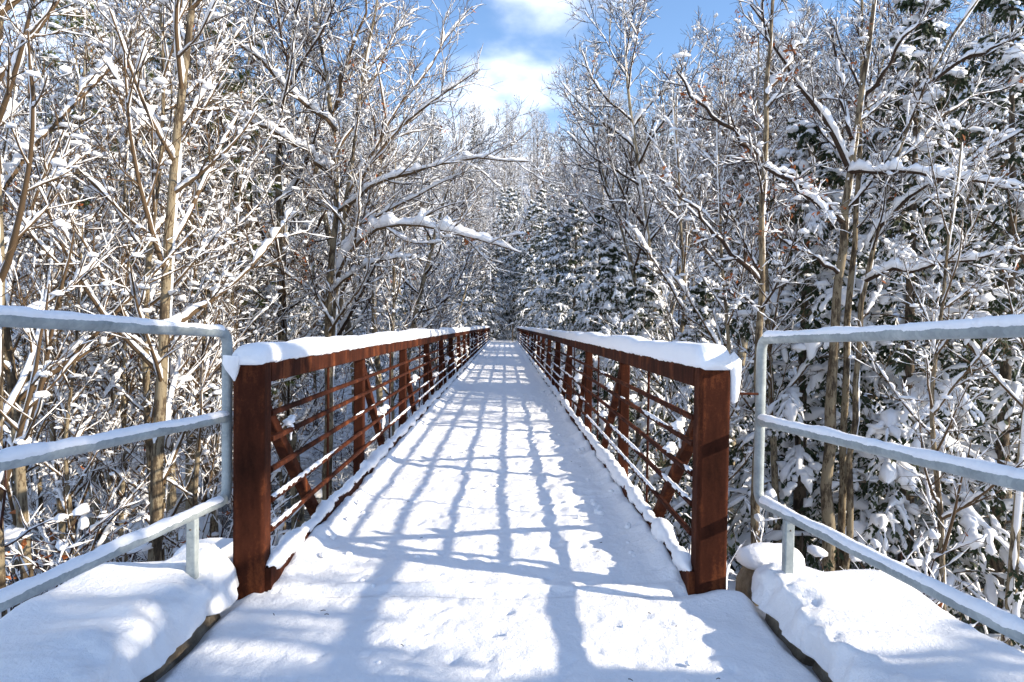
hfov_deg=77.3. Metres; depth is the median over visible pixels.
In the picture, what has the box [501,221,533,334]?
hemlock tree
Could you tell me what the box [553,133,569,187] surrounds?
bare tree
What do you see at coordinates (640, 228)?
bare tree
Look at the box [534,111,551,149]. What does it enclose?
bare tree
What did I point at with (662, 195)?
hemlock tree
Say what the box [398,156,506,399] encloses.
bare tree
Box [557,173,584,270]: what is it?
bare tree
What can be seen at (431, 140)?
bare tree
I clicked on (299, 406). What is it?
shrub
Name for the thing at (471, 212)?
bare tree
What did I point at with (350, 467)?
shrub
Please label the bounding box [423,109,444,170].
hemlock tree
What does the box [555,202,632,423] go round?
hemlock tree
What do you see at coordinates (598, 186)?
bare tree
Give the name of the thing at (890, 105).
bare tree
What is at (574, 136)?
bare tree
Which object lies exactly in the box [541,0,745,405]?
bare tree
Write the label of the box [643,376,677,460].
shrub
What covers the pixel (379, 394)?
bare tree
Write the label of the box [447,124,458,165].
bare tree
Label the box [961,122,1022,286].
hemlock tree
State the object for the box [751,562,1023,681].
stone wing wall
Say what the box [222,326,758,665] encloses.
footbridge
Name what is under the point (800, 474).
hemlock tree
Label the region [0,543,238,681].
stone wing wall
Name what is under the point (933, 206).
hemlock tree
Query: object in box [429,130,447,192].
hemlock tree
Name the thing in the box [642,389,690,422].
shrub
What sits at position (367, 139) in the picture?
bare tree
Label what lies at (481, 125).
bare tree
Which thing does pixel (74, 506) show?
shrub
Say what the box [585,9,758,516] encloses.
young tree
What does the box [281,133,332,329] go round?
bare tree
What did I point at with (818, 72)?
bare tree
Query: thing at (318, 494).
boulder
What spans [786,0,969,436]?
bare tree
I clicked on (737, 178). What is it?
bare tree
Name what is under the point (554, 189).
hemlock tree
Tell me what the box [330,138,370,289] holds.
bare tree
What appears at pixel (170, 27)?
bare tree
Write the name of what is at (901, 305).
hemlock tree
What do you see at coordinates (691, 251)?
bare tree
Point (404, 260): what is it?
hemlock tree
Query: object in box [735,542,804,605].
bearing block
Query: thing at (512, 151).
bare tree
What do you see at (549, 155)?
bare tree
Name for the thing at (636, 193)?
bare tree
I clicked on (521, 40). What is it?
sky
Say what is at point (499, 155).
bare tree
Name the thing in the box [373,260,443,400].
hemlock tree
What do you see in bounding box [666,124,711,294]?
bare tree
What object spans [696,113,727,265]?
bare tree
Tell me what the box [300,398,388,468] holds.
shrub
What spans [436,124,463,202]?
bare tree
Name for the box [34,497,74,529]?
boulder
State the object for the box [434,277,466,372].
hemlock tree
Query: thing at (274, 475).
sapling
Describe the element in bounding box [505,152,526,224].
bare tree
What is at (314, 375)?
bare tree
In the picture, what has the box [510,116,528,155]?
bare tree
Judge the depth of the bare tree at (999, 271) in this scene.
25.62 m
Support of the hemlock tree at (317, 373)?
on the snowy ground
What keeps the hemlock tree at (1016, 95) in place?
on the snowy ground
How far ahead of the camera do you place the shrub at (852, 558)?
7.73 m
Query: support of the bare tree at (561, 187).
on the snowy ground
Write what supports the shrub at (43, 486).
on the snowy ground
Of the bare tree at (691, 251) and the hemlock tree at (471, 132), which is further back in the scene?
the hemlock tree at (471, 132)
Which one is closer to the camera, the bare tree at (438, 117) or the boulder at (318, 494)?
the boulder at (318, 494)
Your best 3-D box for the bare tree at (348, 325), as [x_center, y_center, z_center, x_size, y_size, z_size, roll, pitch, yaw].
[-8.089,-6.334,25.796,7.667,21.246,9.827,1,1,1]
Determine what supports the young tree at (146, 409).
on the snowy ground
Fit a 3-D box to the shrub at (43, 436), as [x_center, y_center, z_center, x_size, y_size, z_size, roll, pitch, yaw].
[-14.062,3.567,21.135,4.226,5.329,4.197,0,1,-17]
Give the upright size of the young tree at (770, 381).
14.144 m
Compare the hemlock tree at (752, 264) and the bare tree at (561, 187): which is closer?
the hemlock tree at (752, 264)
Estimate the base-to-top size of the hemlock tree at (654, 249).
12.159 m
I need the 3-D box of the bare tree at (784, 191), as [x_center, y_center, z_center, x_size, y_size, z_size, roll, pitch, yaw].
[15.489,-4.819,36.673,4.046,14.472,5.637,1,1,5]
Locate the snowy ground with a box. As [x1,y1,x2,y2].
[4,126,1023,497]
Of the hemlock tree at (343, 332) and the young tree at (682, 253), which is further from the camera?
the hemlock tree at (343, 332)
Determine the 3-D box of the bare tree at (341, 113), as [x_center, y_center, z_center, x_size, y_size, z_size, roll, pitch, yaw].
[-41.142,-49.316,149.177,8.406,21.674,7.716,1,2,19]
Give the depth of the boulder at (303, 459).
23.37 m
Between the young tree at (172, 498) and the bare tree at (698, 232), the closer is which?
the young tree at (172, 498)
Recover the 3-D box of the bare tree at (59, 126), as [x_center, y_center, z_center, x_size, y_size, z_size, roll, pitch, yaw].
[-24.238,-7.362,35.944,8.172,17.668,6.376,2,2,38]
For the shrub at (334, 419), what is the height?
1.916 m
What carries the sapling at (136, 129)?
on the snowy ground
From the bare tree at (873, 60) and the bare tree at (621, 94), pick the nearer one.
the bare tree at (873, 60)
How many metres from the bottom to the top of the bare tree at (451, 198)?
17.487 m
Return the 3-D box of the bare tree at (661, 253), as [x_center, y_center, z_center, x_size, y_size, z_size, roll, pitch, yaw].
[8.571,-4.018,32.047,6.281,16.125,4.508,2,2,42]
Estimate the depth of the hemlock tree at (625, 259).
51.41 m
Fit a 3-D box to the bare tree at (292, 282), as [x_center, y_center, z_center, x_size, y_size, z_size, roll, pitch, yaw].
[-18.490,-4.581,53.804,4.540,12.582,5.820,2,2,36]
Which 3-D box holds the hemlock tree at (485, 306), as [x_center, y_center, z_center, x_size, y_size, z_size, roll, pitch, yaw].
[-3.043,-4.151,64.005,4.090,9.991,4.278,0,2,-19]
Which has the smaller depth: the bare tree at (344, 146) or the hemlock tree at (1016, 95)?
the hemlock tree at (1016, 95)
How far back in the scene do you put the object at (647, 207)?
71.34 m
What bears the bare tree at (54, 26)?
on the snowy ground
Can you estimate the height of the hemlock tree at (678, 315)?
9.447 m
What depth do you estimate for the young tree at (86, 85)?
8.10 m
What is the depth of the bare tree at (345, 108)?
185.22 m
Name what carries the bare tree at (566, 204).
on the snowy ground
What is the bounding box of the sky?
[0,0,1023,156]
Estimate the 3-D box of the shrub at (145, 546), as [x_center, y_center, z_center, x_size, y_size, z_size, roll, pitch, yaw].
[-4.800,3.892,8.934,3.549,3.383,3.029,1,1,-4]
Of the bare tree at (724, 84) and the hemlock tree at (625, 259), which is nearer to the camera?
the bare tree at (724, 84)
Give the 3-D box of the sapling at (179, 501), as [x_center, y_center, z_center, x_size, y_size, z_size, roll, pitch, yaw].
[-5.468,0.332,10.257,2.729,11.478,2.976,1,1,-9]
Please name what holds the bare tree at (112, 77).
on the snowy ground
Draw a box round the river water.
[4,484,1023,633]
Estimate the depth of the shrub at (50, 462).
22.03 m
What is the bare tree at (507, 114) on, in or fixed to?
on the snowy ground
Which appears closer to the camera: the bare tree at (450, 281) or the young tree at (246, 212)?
the young tree at (246, 212)
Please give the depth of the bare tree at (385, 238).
52.04 m
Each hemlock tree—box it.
[269,301,309,409]
[288,256,339,395]
[301,188,326,276]
[319,245,360,334]
[335,288,355,375]
[336,245,398,389]
[342,113,358,163]
[370,270,403,332]
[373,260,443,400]
[379,177,439,328]
[397,117,411,156]
[404,144,425,227]
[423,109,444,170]
[423,234,445,344]
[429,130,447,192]
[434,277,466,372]
[445,236,482,344]
[456,160,482,224]
[459,121,488,186]
[462,243,488,323]
[465,250,502,340]
[469,249,503,338]
[478,263,511,339]
[483,219,515,326]
[485,189,507,261]
[492,187,520,294]
[498,200,541,338]
[500,231,524,324]
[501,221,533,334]
[504,187,567,339]
[509,258,550,340]
[511,185,526,235]
[522,230,564,325]
[522,232,567,349]
[525,207,578,381]
[535,199,606,398]
[537,148,556,207]
[546,180,569,273]
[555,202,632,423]
[562,243,664,465]
[592,259,690,520]
[593,233,633,334]
[610,167,635,271]
[615,214,671,381]
[621,153,644,210]
[627,110,647,185]
[638,274,750,570]
[643,146,678,242]
[652,136,683,219]
[655,119,669,161]
[666,116,971,618]
[668,241,751,404]
[669,265,689,336]
[678,160,807,467]
[728,211,780,325]
[733,0,1023,651]
[750,180,818,382]
[784,235,942,499]
[798,148,863,306]
[857,0,1023,634]
[859,123,937,368]
[876,107,1014,452]
[901,153,940,247]
[954,215,1023,488]
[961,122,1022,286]
[995,115,1022,201]
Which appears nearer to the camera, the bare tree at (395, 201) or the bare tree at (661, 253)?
the bare tree at (661, 253)
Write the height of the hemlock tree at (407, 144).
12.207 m
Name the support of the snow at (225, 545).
on the snowy ground
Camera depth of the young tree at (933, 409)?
9.02 m
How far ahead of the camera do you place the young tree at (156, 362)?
8.65 m
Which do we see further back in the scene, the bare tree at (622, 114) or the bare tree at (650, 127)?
the bare tree at (622, 114)
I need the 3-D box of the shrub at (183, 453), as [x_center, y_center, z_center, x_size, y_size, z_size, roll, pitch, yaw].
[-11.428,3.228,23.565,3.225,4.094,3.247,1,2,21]
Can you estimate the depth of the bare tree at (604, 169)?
117.32 m
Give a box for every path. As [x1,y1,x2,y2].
[156,590,821,681]
[491,338,516,341]
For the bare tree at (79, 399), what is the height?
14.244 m
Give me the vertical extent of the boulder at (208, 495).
0.978 m
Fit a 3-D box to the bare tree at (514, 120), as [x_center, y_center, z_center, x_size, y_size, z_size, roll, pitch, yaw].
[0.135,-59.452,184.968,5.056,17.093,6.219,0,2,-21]
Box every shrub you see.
[0,426,169,612]
[3,413,136,524]
[4,469,145,526]
[4,470,149,587]
[5,477,169,586]
[16,514,289,575]
[19,414,281,576]
[22,385,143,494]
[36,414,84,478]
[43,503,299,585]
[119,487,303,561]
[170,525,185,545]
[174,390,221,476]
[184,436,276,482]
[218,500,317,524]
[271,426,310,453]
[271,438,323,501]
[292,366,343,430]
[295,392,351,432]
[299,362,353,427]
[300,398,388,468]
[311,367,348,382]
[312,403,406,492]
[340,443,377,480]
[370,421,395,449]
[387,370,437,418]
[394,366,437,396]
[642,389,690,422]
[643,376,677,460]
[677,419,754,448]
[683,513,864,589]
[729,489,1009,642]
[807,529,997,626]
[957,270,991,308]
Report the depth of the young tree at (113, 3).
11.69 m
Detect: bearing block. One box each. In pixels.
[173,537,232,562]
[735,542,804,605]
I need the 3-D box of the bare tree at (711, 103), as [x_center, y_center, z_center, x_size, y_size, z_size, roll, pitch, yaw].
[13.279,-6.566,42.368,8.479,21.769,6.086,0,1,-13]
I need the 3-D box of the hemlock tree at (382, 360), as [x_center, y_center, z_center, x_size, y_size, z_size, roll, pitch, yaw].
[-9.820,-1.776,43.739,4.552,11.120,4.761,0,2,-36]
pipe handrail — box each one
[0,305,232,611]
[753,314,1023,644]
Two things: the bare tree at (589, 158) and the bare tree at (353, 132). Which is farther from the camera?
the bare tree at (353, 132)
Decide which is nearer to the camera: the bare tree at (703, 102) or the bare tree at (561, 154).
the bare tree at (703, 102)
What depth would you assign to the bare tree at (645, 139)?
124.65 m
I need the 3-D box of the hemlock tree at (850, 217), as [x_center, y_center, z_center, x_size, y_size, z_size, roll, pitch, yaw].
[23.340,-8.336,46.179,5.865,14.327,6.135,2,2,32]
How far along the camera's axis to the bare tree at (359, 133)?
128.43 m
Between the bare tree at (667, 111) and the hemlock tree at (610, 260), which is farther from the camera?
the bare tree at (667, 111)
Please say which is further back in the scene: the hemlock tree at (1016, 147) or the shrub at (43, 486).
the hemlock tree at (1016, 147)
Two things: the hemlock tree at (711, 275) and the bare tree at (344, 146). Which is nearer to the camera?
the hemlock tree at (711, 275)
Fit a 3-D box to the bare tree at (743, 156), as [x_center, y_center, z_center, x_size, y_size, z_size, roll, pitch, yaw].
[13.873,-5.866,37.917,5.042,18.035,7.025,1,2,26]
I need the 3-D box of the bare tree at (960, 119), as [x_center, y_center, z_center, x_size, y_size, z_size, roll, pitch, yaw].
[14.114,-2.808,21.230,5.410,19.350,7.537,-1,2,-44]
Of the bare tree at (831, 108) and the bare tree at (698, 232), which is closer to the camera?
the bare tree at (831, 108)
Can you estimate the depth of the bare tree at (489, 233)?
79.26 m
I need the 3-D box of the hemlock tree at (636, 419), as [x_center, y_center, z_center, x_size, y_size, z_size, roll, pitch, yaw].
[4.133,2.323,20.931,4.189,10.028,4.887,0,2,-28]
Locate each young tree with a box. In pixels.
[0,0,142,618]
[0,0,239,601]
[0,0,346,561]
[0,6,133,579]
[2,20,153,580]
[3,0,254,560]
[4,0,140,560]
[10,0,234,561]
[36,0,224,517]
[90,0,288,555]
[145,0,309,537]
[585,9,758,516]
[615,34,819,486]
[698,9,862,542]
[838,68,1023,610]
[898,32,1023,645]
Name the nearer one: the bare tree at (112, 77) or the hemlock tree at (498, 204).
the bare tree at (112, 77)
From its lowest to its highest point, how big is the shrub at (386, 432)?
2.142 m
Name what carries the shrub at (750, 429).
on the snowy ground
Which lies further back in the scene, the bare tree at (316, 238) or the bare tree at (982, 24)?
the bare tree at (316, 238)
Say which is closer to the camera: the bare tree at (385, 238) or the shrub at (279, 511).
the shrub at (279, 511)
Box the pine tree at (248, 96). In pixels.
[183,57,324,369]
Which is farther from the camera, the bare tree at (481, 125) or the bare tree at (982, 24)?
the bare tree at (481, 125)
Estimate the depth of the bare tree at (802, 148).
62.95 m
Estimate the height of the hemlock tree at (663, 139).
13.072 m
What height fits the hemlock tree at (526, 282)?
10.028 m
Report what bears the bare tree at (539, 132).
on the snowy ground
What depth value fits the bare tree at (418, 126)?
178.04 m
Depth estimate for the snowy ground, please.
50.81 m
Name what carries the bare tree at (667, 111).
on the snowy ground
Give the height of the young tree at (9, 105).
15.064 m
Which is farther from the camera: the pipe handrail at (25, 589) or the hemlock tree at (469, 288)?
the hemlock tree at (469, 288)
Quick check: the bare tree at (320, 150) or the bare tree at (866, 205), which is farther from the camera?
the bare tree at (320, 150)
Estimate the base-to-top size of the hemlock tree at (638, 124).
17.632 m
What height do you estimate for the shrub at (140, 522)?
5.219 m
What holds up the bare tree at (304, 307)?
on the snowy ground
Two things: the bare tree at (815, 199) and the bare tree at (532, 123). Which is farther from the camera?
the bare tree at (532, 123)
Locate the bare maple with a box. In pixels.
[191,0,583,499]
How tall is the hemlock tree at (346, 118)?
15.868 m
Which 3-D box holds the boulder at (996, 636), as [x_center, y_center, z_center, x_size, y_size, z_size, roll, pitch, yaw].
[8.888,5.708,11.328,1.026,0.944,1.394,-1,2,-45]
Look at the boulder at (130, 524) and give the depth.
17.50 m
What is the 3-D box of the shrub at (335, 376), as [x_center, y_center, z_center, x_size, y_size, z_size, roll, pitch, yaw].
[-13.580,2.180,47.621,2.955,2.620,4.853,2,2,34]
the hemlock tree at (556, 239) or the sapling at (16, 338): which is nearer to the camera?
the sapling at (16, 338)
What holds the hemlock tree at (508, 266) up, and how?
on the snowy ground
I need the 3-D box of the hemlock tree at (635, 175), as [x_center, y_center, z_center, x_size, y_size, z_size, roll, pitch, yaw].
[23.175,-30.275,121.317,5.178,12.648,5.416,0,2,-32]
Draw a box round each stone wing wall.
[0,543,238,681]
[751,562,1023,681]
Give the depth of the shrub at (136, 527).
11.51 m
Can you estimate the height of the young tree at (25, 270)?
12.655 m
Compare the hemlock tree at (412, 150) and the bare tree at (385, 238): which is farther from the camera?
the hemlock tree at (412, 150)
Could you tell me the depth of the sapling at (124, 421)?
9.96 m
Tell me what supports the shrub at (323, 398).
on the snowy ground
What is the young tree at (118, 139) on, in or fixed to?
on the snowy ground
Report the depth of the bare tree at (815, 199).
10.24 m
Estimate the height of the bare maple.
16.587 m
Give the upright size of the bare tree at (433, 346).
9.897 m
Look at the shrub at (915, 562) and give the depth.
7.91 m
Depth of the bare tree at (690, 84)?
166.77 m
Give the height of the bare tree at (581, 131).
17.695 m
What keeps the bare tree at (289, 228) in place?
on the snowy ground
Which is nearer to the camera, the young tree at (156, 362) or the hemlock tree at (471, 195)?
the young tree at (156, 362)
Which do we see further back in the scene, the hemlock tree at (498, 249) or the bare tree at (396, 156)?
the bare tree at (396, 156)
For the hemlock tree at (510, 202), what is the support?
on the snowy ground
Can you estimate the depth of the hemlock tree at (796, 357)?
35.70 m
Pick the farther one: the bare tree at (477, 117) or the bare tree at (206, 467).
the bare tree at (477, 117)
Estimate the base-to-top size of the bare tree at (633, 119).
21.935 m
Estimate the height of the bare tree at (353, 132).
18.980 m
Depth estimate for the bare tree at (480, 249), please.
51.31 m
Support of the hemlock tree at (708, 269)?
on the snowy ground
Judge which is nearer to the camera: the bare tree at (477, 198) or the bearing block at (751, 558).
the bearing block at (751, 558)
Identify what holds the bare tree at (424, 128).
on the snowy ground
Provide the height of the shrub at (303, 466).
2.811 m
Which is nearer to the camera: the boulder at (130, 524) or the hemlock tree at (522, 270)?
the boulder at (130, 524)
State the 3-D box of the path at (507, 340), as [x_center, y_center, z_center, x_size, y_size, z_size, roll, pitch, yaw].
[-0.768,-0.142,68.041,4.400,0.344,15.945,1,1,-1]
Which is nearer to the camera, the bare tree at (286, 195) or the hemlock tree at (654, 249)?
the bare tree at (286, 195)
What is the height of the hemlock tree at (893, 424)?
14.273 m
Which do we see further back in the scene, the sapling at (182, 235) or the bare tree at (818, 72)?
the bare tree at (818, 72)
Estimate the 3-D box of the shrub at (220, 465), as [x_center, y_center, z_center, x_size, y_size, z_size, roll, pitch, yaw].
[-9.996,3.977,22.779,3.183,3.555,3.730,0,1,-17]
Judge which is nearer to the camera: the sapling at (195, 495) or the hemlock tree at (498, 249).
the sapling at (195, 495)
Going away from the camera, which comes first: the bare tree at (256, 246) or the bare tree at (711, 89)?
the bare tree at (256, 246)
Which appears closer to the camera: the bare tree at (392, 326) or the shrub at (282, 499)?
the shrub at (282, 499)
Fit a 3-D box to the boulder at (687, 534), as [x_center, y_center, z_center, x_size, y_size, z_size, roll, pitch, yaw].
[5.496,5.654,17.642,1.715,1.578,2.329,2,2,31]
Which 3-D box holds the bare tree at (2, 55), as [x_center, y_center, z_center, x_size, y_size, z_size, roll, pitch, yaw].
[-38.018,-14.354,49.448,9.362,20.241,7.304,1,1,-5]
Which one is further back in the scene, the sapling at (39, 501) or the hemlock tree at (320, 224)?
the hemlock tree at (320, 224)
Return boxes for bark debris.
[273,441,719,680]
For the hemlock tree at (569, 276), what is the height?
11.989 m
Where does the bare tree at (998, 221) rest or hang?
on the snowy ground
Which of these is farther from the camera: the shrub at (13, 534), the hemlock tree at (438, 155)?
the hemlock tree at (438, 155)
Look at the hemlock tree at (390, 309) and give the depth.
57.75 m
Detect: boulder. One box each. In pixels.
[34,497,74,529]
[129,518,147,530]
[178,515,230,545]
[207,482,232,502]
[271,453,312,484]
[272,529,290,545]
[311,487,332,497]
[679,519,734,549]
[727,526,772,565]
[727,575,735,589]
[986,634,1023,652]
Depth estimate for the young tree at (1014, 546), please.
11.05 m
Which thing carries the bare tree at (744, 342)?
on the snowy ground
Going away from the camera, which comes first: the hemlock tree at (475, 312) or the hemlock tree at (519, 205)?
the hemlock tree at (475, 312)
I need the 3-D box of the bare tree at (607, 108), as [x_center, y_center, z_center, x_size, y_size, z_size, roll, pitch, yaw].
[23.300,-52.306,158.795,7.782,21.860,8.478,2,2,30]
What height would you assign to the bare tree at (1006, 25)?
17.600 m
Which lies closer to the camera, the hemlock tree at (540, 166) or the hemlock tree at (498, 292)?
the hemlock tree at (498, 292)
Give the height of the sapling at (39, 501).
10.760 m
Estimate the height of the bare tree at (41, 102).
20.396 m
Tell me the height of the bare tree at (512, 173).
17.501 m
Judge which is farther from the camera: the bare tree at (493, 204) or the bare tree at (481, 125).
the bare tree at (481, 125)
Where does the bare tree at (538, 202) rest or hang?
on the snowy ground
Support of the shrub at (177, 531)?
on the snowy ground
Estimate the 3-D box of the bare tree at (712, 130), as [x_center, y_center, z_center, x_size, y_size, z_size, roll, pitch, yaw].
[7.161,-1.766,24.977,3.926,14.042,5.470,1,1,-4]
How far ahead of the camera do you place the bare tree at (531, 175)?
112.37 m
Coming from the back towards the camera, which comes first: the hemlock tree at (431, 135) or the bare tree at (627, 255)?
the hemlock tree at (431, 135)
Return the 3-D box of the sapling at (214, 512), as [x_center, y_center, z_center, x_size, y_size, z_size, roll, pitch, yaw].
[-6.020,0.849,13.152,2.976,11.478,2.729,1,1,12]
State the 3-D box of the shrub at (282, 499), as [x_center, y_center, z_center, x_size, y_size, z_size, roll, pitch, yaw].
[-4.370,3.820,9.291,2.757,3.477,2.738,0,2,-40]
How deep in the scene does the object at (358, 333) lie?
29.88 m
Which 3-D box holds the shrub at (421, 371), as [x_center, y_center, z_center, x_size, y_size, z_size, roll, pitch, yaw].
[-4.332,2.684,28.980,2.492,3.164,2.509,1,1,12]
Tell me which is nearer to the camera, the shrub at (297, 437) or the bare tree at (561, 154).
the shrub at (297, 437)
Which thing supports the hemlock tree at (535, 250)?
on the snowy ground
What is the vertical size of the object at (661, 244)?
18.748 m
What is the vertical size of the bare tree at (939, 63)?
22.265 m
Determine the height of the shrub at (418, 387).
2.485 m
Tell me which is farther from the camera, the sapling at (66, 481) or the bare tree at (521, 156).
the bare tree at (521, 156)
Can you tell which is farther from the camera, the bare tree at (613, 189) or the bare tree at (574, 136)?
the bare tree at (574, 136)
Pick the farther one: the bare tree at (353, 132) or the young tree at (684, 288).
the bare tree at (353, 132)
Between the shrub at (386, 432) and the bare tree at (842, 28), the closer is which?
the shrub at (386, 432)
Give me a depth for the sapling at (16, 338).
9.25 m
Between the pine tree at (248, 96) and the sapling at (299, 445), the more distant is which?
the pine tree at (248, 96)
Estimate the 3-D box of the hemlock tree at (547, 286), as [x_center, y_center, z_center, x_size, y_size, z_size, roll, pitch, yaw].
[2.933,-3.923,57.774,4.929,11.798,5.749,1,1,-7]
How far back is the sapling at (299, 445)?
15.77 m
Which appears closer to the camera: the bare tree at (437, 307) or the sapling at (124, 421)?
the sapling at (124, 421)
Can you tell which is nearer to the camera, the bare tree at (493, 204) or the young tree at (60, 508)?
the young tree at (60, 508)
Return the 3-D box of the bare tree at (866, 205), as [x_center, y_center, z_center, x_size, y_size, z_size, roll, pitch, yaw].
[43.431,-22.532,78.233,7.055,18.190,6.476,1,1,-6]
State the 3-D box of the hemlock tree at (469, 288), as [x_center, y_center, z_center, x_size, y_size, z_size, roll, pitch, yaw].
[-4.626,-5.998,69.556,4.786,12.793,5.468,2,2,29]
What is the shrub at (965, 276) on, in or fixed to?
on the snowy ground
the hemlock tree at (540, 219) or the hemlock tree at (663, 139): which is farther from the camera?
the hemlock tree at (663, 139)
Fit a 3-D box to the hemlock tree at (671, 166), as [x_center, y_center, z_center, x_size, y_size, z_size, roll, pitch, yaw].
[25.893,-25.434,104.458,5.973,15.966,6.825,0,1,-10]
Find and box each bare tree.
[0,0,133,480]
[0,52,185,539]
[1,28,61,222]
[6,0,174,530]
[7,0,197,301]
[11,55,94,236]
[25,0,290,498]
[42,0,310,510]
[50,8,245,436]
[146,0,429,529]
[148,27,325,509]
[151,7,347,429]
[152,0,348,337]
[229,0,400,424]
[274,225,315,329]
[275,119,350,428]
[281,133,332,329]
[282,184,341,307]
[298,99,327,215]
[309,42,462,445]
[324,86,345,136]
[326,115,357,218]
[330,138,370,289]
[337,90,351,145]
[345,104,366,164]
[346,130,365,164]
[347,122,434,438]
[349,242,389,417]
[351,155,420,326]
[355,105,375,158]
[367,56,542,419]
[374,159,417,300]
[383,124,406,189]
[396,214,459,371]
[396,229,458,390]
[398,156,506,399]
[411,98,427,149]
[415,113,449,245]
[419,110,429,155]
[422,96,450,144]
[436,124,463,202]
[436,151,497,307]
[437,164,473,250]
[446,202,508,346]
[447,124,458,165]
[448,177,492,318]
[455,113,469,153]
[463,101,487,166]
[463,159,495,231]
[469,169,494,231]
[475,108,488,160]
[481,219,502,277]
[483,148,506,216]
[485,122,586,283]
[487,125,512,206]
[488,151,521,226]
[493,149,525,224]
[497,111,520,182]
[498,101,517,157]
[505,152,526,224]
[506,108,520,152]
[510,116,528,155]
[518,148,546,222]
[520,108,551,192]
[520,152,540,212]
[522,109,543,168]
[527,184,551,258]
[530,149,607,309]
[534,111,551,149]
[535,145,624,315]
[538,30,685,468]
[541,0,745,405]
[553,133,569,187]
[554,164,573,220]
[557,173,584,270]
[568,116,583,160]
[571,115,590,172]
[578,121,614,226]
[584,135,599,191]
[585,119,616,199]
[594,119,634,240]
[600,84,619,153]
[609,97,629,156]
[610,88,650,161]
[611,85,627,145]
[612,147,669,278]
[623,97,730,325]
[626,166,655,227]
[626,188,660,286]
[627,11,784,379]
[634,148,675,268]
[636,0,860,543]
[636,117,656,170]
[642,112,756,454]
[643,101,665,160]
[661,92,675,140]
[662,81,761,334]
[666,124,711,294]
[669,14,866,495]
[670,207,695,285]
[683,70,701,147]
[689,84,706,173]
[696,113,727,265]
[701,0,1023,571]
[702,68,717,108]
[706,119,773,282]
[712,94,786,391]
[715,0,922,495]
[752,26,869,274]
[767,130,812,364]
[778,1,877,269]
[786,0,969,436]
[791,75,831,216]
[816,0,1023,498]
[853,85,880,217]
[862,48,912,200]
[894,0,1023,341]
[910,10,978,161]
[918,102,1017,392]
[954,73,1023,438]
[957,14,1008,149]
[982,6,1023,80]
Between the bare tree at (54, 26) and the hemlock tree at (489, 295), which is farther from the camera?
the hemlock tree at (489, 295)
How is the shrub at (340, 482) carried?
on the snowy ground
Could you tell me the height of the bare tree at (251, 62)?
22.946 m
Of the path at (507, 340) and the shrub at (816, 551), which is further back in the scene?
the path at (507, 340)
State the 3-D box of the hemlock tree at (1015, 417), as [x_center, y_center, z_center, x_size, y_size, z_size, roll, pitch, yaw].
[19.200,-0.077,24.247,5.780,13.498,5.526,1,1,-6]
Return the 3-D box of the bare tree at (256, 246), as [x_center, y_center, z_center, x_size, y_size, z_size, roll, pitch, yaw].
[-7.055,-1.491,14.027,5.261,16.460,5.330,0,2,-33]
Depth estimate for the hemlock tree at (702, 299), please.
17.23 m
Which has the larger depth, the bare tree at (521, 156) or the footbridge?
the bare tree at (521, 156)
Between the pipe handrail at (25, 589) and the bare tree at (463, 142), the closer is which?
the pipe handrail at (25, 589)
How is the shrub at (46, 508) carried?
on the snowy ground
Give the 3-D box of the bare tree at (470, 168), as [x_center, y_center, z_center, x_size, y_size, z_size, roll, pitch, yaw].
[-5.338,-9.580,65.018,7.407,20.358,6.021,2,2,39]
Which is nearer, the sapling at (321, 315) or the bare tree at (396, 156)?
the sapling at (321, 315)
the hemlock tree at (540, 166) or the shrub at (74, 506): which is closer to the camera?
the shrub at (74, 506)
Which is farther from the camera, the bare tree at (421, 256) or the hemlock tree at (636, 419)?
the bare tree at (421, 256)
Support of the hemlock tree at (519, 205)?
on the snowy ground
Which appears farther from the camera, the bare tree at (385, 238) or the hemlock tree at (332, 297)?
the hemlock tree at (332, 297)
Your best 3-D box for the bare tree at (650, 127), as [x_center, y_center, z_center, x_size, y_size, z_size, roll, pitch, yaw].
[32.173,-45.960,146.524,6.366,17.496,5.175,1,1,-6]
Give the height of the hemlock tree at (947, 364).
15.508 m
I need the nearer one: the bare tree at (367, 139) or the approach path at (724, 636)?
the approach path at (724, 636)
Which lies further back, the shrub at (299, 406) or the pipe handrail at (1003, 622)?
the shrub at (299, 406)
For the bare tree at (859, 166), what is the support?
on the snowy ground
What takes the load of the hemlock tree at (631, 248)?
on the snowy ground
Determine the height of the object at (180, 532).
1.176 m
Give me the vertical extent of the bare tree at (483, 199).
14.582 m
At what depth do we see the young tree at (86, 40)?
13.01 m
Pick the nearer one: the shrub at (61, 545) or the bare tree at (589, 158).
the shrub at (61, 545)
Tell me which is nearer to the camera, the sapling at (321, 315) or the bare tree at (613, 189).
the sapling at (321, 315)
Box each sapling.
[0,7,117,605]
[0,126,114,572]
[3,138,183,560]
[13,0,221,561]
[51,0,260,560]
[61,140,207,561]
[99,95,277,549]
[102,2,219,559]
[132,101,310,537]
[184,145,307,502]
[214,87,341,353]
[219,162,351,534]
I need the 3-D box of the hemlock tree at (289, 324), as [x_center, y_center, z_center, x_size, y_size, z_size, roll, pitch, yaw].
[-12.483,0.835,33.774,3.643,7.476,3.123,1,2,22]
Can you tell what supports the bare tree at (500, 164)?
on the snowy ground
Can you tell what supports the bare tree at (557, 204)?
on the snowy ground
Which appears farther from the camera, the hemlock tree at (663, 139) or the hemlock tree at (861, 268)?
the hemlock tree at (663, 139)
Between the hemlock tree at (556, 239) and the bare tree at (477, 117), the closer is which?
the hemlock tree at (556, 239)

